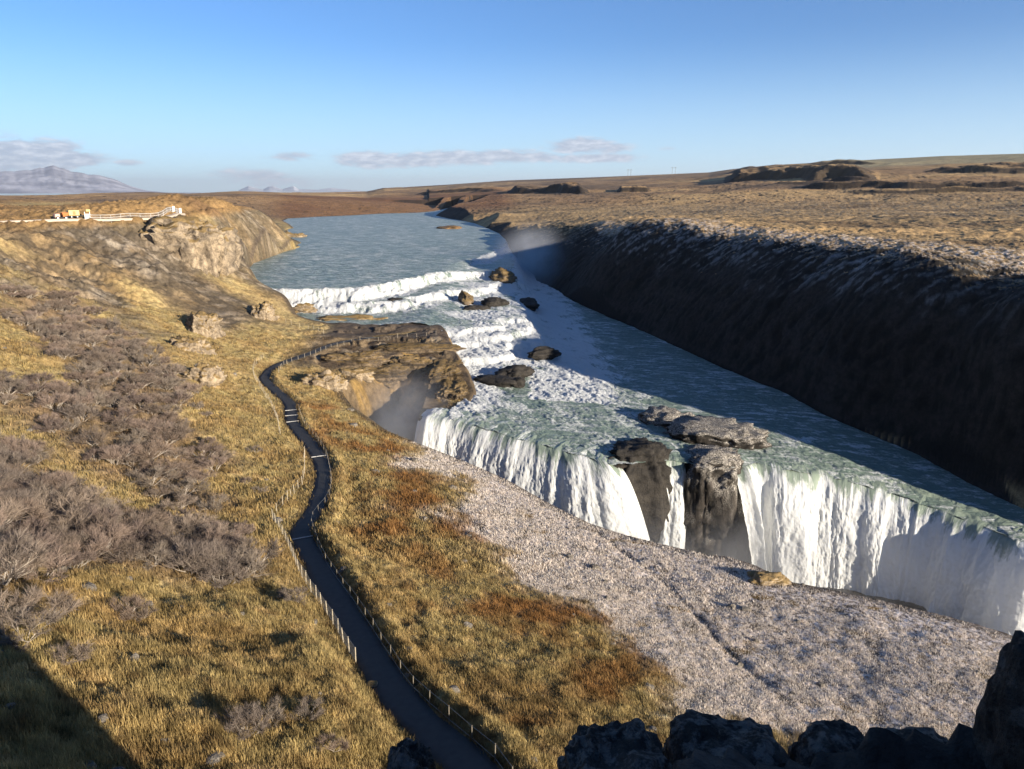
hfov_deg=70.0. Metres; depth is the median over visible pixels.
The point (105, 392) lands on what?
shrub
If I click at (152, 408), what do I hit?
shrub
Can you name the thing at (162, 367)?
shrub
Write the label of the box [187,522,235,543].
shrub
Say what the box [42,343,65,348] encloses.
shrub
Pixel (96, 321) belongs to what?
shrub
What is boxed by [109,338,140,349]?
shrub
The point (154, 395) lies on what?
shrub
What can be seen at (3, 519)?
shrub
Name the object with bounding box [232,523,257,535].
shrub
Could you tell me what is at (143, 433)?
shrub
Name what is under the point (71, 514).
shrub
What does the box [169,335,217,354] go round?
rock outcrop
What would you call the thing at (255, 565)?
shrub
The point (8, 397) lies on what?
shrub
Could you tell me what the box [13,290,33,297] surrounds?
shrub
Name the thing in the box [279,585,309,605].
shrub
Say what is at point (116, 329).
shrub
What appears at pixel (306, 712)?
shrub
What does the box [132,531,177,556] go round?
shrub
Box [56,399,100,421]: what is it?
shrub
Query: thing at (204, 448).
shrub
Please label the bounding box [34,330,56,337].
shrub
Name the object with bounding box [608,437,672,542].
rock
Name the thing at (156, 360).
shrub
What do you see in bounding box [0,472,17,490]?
shrub
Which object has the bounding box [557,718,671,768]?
boulder
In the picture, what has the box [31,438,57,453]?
shrub
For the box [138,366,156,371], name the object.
shrub
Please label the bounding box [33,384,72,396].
shrub
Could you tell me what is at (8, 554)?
shrub
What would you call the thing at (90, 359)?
shrub
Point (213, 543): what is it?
shrub
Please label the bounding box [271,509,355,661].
wire fence
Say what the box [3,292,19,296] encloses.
shrub
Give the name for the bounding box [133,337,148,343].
shrub
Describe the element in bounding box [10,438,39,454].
shrub
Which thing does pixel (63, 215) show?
site dumper
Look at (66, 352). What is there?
shrub
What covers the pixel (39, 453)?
shrub
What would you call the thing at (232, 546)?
shrub
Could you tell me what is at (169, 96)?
sky
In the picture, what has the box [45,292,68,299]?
shrub
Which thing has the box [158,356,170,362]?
shrub
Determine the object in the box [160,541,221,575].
shrub
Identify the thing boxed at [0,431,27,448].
shrub
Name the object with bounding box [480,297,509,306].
rock
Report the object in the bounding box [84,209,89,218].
gate frame
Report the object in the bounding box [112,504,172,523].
shrub
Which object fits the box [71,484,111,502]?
shrub
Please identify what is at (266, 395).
wire fence
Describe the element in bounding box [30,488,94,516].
shrub
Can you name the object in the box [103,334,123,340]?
shrub
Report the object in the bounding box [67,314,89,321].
shrub
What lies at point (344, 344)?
rope fence
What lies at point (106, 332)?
shrub
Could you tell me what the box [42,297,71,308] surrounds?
shrub
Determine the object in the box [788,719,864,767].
boulder
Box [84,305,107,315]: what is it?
shrub
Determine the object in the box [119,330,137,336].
shrub
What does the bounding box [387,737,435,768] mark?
boulder
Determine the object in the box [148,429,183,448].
shrub
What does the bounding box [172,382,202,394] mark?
shrub
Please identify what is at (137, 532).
shrub
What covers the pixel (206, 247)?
rock outcrop
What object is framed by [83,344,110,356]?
shrub
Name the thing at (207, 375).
rock outcrop
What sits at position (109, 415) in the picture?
shrub
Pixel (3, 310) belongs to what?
shrub
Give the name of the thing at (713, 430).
rock
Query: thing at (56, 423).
shrub
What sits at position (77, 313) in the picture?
shrub
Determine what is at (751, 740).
boulder
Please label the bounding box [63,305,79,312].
shrub
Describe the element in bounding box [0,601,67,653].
shrub
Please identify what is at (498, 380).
rock
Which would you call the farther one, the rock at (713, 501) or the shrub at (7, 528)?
the rock at (713, 501)
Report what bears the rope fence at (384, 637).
on the ground at (882, 300)
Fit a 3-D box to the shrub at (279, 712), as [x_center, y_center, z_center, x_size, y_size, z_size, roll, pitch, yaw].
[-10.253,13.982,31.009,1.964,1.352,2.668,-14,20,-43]
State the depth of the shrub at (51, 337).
117.25 m
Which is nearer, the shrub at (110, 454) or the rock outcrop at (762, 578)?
the rock outcrop at (762, 578)
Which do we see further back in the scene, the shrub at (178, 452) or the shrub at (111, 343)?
the shrub at (111, 343)
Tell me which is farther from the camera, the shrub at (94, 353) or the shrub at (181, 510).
the shrub at (94, 353)
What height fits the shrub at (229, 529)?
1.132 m
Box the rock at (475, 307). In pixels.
[462,305,490,309]
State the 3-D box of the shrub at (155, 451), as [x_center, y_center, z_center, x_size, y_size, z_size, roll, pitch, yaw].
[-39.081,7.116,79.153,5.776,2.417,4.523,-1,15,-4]
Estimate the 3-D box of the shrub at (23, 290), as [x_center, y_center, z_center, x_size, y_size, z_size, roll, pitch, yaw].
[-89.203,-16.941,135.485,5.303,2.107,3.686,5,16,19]
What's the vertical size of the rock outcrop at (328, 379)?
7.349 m
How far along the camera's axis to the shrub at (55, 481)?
60.40 m
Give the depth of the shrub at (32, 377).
94.20 m
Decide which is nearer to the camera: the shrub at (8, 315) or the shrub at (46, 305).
the shrub at (8, 315)
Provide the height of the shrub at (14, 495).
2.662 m
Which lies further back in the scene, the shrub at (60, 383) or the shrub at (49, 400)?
the shrub at (60, 383)
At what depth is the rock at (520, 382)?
163.35 m
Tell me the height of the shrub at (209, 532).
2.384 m
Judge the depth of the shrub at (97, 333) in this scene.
127.95 m
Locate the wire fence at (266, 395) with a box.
[253,358,279,431]
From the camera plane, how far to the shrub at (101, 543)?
46.76 m
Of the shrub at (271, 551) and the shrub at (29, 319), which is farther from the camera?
the shrub at (29, 319)
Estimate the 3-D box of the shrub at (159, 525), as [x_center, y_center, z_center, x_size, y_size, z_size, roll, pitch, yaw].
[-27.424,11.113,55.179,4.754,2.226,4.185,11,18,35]
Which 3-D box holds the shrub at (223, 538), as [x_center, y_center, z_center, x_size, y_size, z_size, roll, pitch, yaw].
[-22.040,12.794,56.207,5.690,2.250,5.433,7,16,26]
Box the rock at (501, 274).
[489,267,516,283]
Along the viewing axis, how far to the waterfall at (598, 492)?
130.01 m
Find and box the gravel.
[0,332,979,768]
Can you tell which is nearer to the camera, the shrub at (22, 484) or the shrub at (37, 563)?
the shrub at (37, 563)
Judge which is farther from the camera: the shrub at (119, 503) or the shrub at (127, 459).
the shrub at (127, 459)
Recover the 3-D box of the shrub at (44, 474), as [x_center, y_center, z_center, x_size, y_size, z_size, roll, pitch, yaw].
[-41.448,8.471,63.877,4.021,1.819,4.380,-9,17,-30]
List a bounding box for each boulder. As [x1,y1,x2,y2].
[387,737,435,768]
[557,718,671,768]
[662,709,789,767]
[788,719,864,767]
[885,726,947,744]
[971,630,1023,768]
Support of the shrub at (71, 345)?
on the ground at (882, 300)
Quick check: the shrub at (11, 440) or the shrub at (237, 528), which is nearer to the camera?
the shrub at (237, 528)
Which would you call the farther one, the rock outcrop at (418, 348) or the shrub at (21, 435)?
the rock outcrop at (418, 348)
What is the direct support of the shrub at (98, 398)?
on the ground at (882, 300)
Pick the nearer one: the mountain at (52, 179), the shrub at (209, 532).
the shrub at (209, 532)
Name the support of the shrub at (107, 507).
on the ground at (882, 300)
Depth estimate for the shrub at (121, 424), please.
86.05 m
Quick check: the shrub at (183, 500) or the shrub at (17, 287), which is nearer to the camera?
the shrub at (183, 500)
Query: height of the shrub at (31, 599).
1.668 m
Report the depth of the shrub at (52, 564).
39.89 m
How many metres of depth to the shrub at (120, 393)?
97.46 m
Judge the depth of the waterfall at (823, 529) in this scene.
123.48 m
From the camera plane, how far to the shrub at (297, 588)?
50.22 m
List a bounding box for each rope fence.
[278,331,434,369]
[299,408,512,768]
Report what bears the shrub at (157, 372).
on the ground at (882, 300)
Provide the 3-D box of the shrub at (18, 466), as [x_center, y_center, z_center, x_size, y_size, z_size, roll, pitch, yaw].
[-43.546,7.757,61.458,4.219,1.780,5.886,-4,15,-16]
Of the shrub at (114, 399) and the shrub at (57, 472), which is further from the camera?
the shrub at (114, 399)
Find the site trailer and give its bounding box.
[66,210,83,217]
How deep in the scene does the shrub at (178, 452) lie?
82.07 m
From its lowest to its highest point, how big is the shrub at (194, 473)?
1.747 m
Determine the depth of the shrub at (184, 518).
59.80 m
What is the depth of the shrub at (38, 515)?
50.42 m
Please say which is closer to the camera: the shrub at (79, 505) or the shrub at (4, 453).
the shrub at (79, 505)
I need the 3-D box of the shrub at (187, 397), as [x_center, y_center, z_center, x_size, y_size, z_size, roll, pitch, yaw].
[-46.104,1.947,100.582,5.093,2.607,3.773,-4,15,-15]
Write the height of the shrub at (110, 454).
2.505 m
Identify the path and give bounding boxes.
[0,213,184,221]
[259,337,499,768]
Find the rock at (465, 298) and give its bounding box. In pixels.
[458,290,473,304]
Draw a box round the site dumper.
[53,213,68,218]
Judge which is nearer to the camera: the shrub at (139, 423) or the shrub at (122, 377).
the shrub at (139, 423)
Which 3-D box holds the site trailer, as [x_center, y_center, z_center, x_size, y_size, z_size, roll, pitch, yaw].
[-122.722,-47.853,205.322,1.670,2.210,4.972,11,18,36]
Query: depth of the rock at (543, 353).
188.31 m
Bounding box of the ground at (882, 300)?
[0,154,1023,768]
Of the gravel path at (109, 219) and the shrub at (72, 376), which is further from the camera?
the gravel path at (109, 219)
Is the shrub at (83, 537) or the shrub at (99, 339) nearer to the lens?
the shrub at (83, 537)
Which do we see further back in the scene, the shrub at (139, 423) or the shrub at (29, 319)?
the shrub at (29, 319)
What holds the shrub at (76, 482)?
on the ground at (882, 300)
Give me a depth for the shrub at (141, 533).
53.66 m
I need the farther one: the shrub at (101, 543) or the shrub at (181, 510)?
the shrub at (181, 510)
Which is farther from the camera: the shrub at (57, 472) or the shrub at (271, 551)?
the shrub at (57, 472)
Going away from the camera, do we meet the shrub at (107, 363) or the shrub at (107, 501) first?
the shrub at (107, 501)
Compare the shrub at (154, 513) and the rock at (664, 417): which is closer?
the shrub at (154, 513)
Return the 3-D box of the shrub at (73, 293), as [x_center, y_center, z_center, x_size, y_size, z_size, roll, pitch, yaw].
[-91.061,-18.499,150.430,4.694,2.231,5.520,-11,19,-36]
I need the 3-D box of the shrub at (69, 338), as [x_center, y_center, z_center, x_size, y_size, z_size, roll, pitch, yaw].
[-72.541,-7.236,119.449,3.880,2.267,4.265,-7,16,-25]
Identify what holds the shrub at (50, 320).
on the ground at (882, 300)
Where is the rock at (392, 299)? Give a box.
[387,297,412,301]
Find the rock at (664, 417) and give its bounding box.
[636,405,694,428]
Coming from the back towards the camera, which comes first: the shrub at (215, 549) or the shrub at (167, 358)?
the shrub at (167, 358)
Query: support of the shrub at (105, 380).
on the ground at (882, 300)
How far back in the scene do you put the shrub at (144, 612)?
39.68 m
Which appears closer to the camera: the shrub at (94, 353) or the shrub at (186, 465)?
the shrub at (186, 465)
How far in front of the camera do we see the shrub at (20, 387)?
88.04 m
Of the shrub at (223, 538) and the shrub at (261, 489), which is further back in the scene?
the shrub at (261, 489)
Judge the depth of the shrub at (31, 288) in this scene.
139.39 m
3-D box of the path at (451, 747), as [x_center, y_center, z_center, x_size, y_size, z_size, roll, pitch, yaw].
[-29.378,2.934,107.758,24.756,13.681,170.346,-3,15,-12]
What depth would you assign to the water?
193.71 m
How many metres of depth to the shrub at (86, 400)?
89.52 m
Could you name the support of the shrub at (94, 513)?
on the ground at (882, 300)
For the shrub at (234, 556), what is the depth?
52.02 m
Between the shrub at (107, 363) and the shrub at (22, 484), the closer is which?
the shrub at (22, 484)
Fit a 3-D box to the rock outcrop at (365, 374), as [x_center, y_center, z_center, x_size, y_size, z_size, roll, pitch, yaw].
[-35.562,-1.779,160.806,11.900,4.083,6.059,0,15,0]
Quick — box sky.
[0,0,1023,194]
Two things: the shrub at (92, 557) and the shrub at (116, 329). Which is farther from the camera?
the shrub at (116, 329)
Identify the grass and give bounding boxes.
[0,263,754,615]
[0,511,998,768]
[392,449,1009,739]
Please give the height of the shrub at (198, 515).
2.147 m
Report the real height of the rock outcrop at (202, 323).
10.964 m
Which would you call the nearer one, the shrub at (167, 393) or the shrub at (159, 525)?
the shrub at (159, 525)
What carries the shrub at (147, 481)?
on the ground at (882, 300)
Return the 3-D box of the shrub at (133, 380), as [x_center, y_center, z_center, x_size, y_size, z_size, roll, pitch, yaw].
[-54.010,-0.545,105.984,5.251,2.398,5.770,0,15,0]
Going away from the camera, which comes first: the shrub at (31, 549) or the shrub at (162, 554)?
the shrub at (31, 549)
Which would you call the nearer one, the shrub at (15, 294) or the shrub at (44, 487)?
the shrub at (44, 487)
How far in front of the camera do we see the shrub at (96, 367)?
104.40 m
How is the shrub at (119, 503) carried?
on the ground at (882, 300)
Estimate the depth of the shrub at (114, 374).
105.84 m
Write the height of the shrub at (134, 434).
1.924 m
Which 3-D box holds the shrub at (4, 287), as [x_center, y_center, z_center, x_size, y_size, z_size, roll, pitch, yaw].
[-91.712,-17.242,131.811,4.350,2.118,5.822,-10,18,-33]
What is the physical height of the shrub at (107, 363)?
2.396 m
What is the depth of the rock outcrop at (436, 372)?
165.67 m
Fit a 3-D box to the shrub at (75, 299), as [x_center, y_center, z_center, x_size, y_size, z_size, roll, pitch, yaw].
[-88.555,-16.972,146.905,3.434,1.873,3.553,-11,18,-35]
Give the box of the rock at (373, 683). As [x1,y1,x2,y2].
[366,680,377,687]
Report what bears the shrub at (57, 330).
on the ground at (882, 300)
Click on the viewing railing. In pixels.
(173, 209)
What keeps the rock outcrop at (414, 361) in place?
on the ground at (882, 300)
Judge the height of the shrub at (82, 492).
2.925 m
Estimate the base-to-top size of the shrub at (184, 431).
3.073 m
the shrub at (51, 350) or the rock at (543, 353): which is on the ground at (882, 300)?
the shrub at (51, 350)
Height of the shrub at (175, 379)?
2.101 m
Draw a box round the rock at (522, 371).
[494,364,534,377]
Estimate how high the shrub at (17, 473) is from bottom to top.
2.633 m
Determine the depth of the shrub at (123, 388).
101.27 m
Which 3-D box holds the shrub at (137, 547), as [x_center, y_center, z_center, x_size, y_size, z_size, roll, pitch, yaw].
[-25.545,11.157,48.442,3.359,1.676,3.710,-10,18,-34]
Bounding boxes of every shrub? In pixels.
[0,282,25,292]
[0,284,15,293]
[0,308,17,312]
[0,311,20,320]
[0,366,15,378]
[0,378,29,393]
[0,392,22,404]
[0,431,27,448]
[0,434,26,450]
[0,442,29,466]
[0,446,41,474]
[0,463,34,485]
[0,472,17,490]
[0,477,31,496]
[0,486,39,505]
[0,496,35,527]
[0,505,11,525]
[0,521,35,550]
[0,526,66,559]
[0,527,58,590]
[0,535,50,563]
[0,547,52,579]
[0,583,47,622]
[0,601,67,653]
[1,374,27,390]
[1,461,26,485]
[1,496,57,527]
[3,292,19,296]
[4,478,73,510]
[4,512,49,535]
[7,380,50,396]
[7,586,85,623]
[9,315,37,326]
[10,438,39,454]
[10,449,31,466]
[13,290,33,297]
[16,468,57,488]
[16,546,80,586]
[17,472,77,494]
[19,284,38,291]
[19,312,32,323]
[20,289,46,297]
[21,369,56,386]
[23,309,42,315]
[24,323,48,333]
[25,446,50,462]
[26,316,59,329]
[26,497,102,521]
[27,305,48,316]
[27,525,82,558]
[28,505,92,532]
[28,534,75,566]
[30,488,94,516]
[31,417,70,433]
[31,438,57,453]
[32,391,70,409]
[33,301,51,309]
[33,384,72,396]
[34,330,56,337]
[37,412,61,422]
[40,335,65,342]
[41,327,68,337]
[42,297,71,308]
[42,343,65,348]
[43,522,95,547]
[44,347,64,355]
[44,640,94,667]
[45,289,68,297]
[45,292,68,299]
[47,299,68,310]
[47,340,68,347]
[47,378,76,389]
[47,482,99,513]
[49,323,84,334]
[49,346,86,356]
[49,469,75,479]
[50,347,73,358]
[50,509,123,534]
[52,485,84,494]
[53,340,84,350]
[53,415,83,431]
[53,526,112,559]
[55,305,71,311]
[55,316,75,324]
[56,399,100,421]
[58,334,79,344]
[59,309,84,315]
[59,504,125,532]
[60,548,99,568]
[61,358,106,375]
[61,476,88,491]
[62,291,79,299]
[62,369,98,383]
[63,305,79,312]
[63,390,99,406]
[64,296,78,301]
[65,386,109,408]
[65,516,128,559]
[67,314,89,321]
[67,320,85,327]
[67,329,99,340]
[67,388,88,394]
[67,425,111,446]
[71,322,91,330]
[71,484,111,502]
[75,378,103,390]
[76,334,104,346]
[77,306,89,312]
[78,520,136,548]
[79,349,112,361]
[80,330,102,340]
[81,352,113,364]
[82,446,105,462]
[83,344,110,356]
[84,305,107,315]
[87,390,111,404]
[88,500,122,519]
[89,317,106,324]
[89,318,104,325]
[91,324,103,330]
[91,512,138,527]
[92,496,135,512]
[94,496,119,515]
[95,376,115,385]
[98,315,119,324]
[98,354,128,367]
[98,393,127,407]
[99,329,115,336]
[99,442,141,464]
[100,321,120,329]
[100,360,121,371]
[100,372,121,379]
[101,407,136,424]
[102,538,152,564]
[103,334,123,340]
[103,360,124,372]
[103,420,134,431]
[104,351,122,357]
[106,338,129,346]
[106,389,139,399]
[106,592,148,620]
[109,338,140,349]
[112,325,124,334]
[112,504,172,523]
[113,341,146,355]
[115,381,144,393]
[115,399,134,409]
[115,514,176,541]
[117,452,153,467]
[117,509,160,541]
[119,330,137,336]
[119,370,139,379]
[119,428,148,442]
[119,436,153,457]
[119,518,170,550]
[120,374,160,388]
[120,389,154,408]
[121,416,163,429]
[122,362,136,371]
[123,349,141,356]
[124,540,171,569]
[124,597,157,622]
[125,465,178,490]
[125,509,168,528]
[129,430,155,436]
[130,348,162,366]
[130,439,178,459]
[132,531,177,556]
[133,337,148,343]
[134,419,175,436]
[137,392,163,402]
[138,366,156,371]
[138,402,167,414]
[138,456,189,478]
[140,344,164,355]
[142,486,169,497]
[143,376,165,386]
[145,423,199,442]
[146,369,163,375]
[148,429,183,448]
[149,409,189,426]
[150,375,182,389]
[153,363,184,374]
[153,459,201,480]
[154,388,187,400]
[154,531,227,566]
[155,402,182,412]
[155,492,200,510]
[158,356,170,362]
[158,477,212,499]
[159,446,187,458]
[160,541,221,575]
[161,391,192,405]
[162,372,177,380]
[163,512,208,536]
[164,517,216,540]
[166,362,185,373]
[166,506,195,518]
[167,376,184,385]
[169,525,238,549]
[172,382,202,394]
[172,418,188,428]
[177,528,220,545]
[179,439,229,462]
[180,510,219,529]
[182,468,217,482]
[186,545,245,580]
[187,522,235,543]
[189,401,203,409]
[193,544,273,583]
[196,492,229,511]
[197,436,216,444]
[197,455,228,470]
[197,556,248,589]
[198,531,249,565]
[198,537,232,565]
[199,411,212,415]
[199,518,246,537]
[200,539,252,569]
[209,703,259,733]
[212,449,236,458]
[220,700,273,742]
[223,535,285,573]
[227,521,246,531]
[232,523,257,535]
[239,476,250,485]
[245,445,262,452]
[246,694,288,729]
[252,486,268,493]
[276,585,300,598]
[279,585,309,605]
[288,695,328,721]
[313,732,351,752]
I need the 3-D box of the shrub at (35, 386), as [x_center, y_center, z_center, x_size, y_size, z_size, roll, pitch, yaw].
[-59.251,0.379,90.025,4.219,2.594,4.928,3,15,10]
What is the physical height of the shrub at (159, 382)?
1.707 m
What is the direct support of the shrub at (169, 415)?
on the ground at (882, 300)
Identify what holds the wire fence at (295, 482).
on the ground at (882, 300)
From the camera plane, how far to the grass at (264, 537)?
80.13 m
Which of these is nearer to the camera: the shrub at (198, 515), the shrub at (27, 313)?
the shrub at (198, 515)
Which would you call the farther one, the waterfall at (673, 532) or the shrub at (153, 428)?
the waterfall at (673, 532)
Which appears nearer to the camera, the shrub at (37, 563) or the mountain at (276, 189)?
the shrub at (37, 563)
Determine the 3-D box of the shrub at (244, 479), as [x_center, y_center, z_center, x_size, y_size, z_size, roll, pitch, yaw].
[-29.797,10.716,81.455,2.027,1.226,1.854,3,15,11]
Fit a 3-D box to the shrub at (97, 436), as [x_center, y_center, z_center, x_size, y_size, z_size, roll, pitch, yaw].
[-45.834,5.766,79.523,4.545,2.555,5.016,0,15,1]
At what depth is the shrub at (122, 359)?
112.28 m
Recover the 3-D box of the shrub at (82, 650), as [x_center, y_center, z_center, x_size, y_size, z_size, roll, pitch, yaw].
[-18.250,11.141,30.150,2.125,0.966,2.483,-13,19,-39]
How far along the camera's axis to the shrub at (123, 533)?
50.73 m
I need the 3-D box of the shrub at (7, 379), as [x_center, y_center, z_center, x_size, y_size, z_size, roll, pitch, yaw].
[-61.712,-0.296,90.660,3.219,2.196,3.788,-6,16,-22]
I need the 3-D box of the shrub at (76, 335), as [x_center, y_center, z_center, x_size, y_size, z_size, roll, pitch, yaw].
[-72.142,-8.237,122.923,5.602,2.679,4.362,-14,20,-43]
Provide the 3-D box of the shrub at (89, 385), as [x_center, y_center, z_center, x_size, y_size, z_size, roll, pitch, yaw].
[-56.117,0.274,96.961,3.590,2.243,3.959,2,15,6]
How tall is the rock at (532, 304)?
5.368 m
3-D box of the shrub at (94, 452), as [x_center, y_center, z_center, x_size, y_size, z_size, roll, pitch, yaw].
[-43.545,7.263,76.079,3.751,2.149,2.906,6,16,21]
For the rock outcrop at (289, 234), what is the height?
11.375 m
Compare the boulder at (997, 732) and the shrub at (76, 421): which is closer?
the boulder at (997, 732)
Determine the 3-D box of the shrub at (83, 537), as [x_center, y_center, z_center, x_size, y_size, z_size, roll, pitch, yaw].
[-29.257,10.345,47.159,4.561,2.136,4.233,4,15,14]
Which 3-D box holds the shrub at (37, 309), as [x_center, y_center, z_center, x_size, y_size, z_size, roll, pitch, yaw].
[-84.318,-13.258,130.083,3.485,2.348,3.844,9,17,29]
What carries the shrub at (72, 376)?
on the ground at (882, 300)
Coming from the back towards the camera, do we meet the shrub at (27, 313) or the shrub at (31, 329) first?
the shrub at (27, 313)
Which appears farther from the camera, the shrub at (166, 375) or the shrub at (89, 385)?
the shrub at (166, 375)
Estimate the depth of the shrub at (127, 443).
81.00 m
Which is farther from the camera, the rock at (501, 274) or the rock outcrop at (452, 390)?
the rock at (501, 274)
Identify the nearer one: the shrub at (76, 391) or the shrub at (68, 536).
the shrub at (68, 536)
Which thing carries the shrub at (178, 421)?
on the ground at (882, 300)
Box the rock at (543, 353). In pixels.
[527,346,561,359]
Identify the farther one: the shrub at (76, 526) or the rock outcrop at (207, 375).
the rock outcrop at (207, 375)
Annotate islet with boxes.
[437,225,461,228]
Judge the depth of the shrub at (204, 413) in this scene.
101.69 m
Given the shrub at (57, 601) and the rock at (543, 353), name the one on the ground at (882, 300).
the shrub at (57, 601)
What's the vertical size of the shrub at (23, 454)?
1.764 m
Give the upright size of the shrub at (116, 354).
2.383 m
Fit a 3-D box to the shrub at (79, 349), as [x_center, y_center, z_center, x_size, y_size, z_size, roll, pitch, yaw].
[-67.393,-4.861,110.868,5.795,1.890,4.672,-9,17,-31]
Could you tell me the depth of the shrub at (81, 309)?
146.32 m
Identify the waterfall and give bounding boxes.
[414,408,649,540]
[658,449,685,548]
[737,458,1023,635]
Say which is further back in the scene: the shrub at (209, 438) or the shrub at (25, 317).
the shrub at (25, 317)
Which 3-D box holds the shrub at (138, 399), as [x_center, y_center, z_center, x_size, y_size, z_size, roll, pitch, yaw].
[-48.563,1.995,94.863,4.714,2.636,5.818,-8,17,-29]
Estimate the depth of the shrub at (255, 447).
91.76 m
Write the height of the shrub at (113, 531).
2.548 m
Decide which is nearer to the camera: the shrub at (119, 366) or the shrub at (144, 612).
the shrub at (144, 612)
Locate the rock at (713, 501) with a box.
[684,444,744,553]
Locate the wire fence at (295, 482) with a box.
[276,446,304,511]
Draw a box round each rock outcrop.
[136,214,244,277]
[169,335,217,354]
[182,361,226,387]
[185,310,225,339]
[250,301,279,320]
[285,231,306,236]
[293,302,317,312]
[299,368,348,392]
[317,314,387,320]
[320,350,390,366]
[334,367,374,382]
[363,363,412,388]
[371,342,466,353]
[387,354,432,375]
[420,358,463,385]
[434,379,467,399]
[747,570,791,586]
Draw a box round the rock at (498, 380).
[473,374,523,387]
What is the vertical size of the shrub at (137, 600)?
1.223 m
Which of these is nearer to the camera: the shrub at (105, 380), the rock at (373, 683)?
the rock at (373, 683)
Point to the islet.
(449, 227)
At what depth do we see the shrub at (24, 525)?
48.48 m
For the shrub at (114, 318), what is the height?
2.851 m
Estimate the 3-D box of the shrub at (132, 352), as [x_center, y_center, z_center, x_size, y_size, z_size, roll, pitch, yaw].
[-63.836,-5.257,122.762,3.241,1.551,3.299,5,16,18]
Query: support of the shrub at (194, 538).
on the ground at (882, 300)
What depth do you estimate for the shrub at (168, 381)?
109.87 m
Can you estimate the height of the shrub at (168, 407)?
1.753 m
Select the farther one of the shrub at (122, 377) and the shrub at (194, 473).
the shrub at (122, 377)
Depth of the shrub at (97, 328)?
135.22 m
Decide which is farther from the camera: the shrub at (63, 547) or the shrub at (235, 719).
the shrub at (63, 547)
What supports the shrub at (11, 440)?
on the ground at (882, 300)
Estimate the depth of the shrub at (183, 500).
69.60 m
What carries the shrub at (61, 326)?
on the ground at (882, 300)
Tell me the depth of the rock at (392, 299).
234.74 m
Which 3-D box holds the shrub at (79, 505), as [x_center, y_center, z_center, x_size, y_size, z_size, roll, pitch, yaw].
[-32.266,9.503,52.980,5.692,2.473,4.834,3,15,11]
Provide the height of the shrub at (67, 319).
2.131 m
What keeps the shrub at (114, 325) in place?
on the ground at (882, 300)
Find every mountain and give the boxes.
[0,165,166,193]
[239,186,359,191]
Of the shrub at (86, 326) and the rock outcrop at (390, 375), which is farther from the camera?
the rock outcrop at (390, 375)
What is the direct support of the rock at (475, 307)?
in the water
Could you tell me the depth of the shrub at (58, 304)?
138.21 m
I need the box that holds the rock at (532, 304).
[520,297,539,311]
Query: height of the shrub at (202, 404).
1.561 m
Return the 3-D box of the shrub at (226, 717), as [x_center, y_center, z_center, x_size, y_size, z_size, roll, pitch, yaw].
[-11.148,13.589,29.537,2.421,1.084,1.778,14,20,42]
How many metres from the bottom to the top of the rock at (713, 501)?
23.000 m
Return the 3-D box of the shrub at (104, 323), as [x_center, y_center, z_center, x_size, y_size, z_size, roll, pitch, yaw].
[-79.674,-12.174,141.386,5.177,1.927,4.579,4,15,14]
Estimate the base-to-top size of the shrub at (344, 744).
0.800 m
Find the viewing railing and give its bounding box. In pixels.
[89,206,181,222]
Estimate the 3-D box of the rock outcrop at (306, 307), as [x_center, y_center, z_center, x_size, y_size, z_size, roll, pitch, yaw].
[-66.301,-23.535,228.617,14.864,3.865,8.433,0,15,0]
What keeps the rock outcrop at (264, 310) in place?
on the ground at (882, 300)
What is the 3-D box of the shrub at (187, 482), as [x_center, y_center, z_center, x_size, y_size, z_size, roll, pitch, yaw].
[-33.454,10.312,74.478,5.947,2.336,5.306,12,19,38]
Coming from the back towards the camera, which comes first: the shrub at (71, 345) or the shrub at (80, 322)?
the shrub at (80, 322)
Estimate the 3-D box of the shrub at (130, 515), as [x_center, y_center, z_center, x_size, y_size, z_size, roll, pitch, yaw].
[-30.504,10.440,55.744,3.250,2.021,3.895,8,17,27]
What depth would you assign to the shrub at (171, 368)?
122.15 m
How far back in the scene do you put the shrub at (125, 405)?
93.12 m
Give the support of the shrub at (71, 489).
on the ground at (882, 300)
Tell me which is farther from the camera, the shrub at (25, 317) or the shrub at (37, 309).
the shrub at (37, 309)
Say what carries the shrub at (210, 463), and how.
on the ground at (882, 300)
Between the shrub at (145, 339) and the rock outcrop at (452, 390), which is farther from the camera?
the rock outcrop at (452, 390)
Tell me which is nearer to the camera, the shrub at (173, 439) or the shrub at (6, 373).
the shrub at (173, 439)
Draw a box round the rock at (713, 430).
[662,415,771,449]
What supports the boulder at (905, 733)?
on the ground at (882, 300)
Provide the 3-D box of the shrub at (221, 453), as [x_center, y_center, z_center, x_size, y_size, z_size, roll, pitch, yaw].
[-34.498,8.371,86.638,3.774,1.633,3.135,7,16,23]
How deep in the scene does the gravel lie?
47.27 m
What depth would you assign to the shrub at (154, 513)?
57.28 m
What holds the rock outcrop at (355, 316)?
on the ground at (882, 300)
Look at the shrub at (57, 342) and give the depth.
116.16 m
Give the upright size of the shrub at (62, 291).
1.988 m
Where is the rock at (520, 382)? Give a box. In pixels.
[512,377,525,387]
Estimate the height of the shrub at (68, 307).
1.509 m
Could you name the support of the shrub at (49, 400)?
on the ground at (882, 300)
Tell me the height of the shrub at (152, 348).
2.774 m
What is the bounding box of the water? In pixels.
[250,208,1023,541]
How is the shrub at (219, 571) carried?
on the ground at (882, 300)
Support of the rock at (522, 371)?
in the water
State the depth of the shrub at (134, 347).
126.04 m
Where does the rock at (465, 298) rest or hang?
in the water
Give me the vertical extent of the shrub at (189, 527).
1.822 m
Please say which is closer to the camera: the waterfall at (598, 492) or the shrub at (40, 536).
the shrub at (40, 536)
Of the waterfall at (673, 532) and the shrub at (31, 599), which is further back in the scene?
the waterfall at (673, 532)
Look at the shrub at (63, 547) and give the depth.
43.09 m

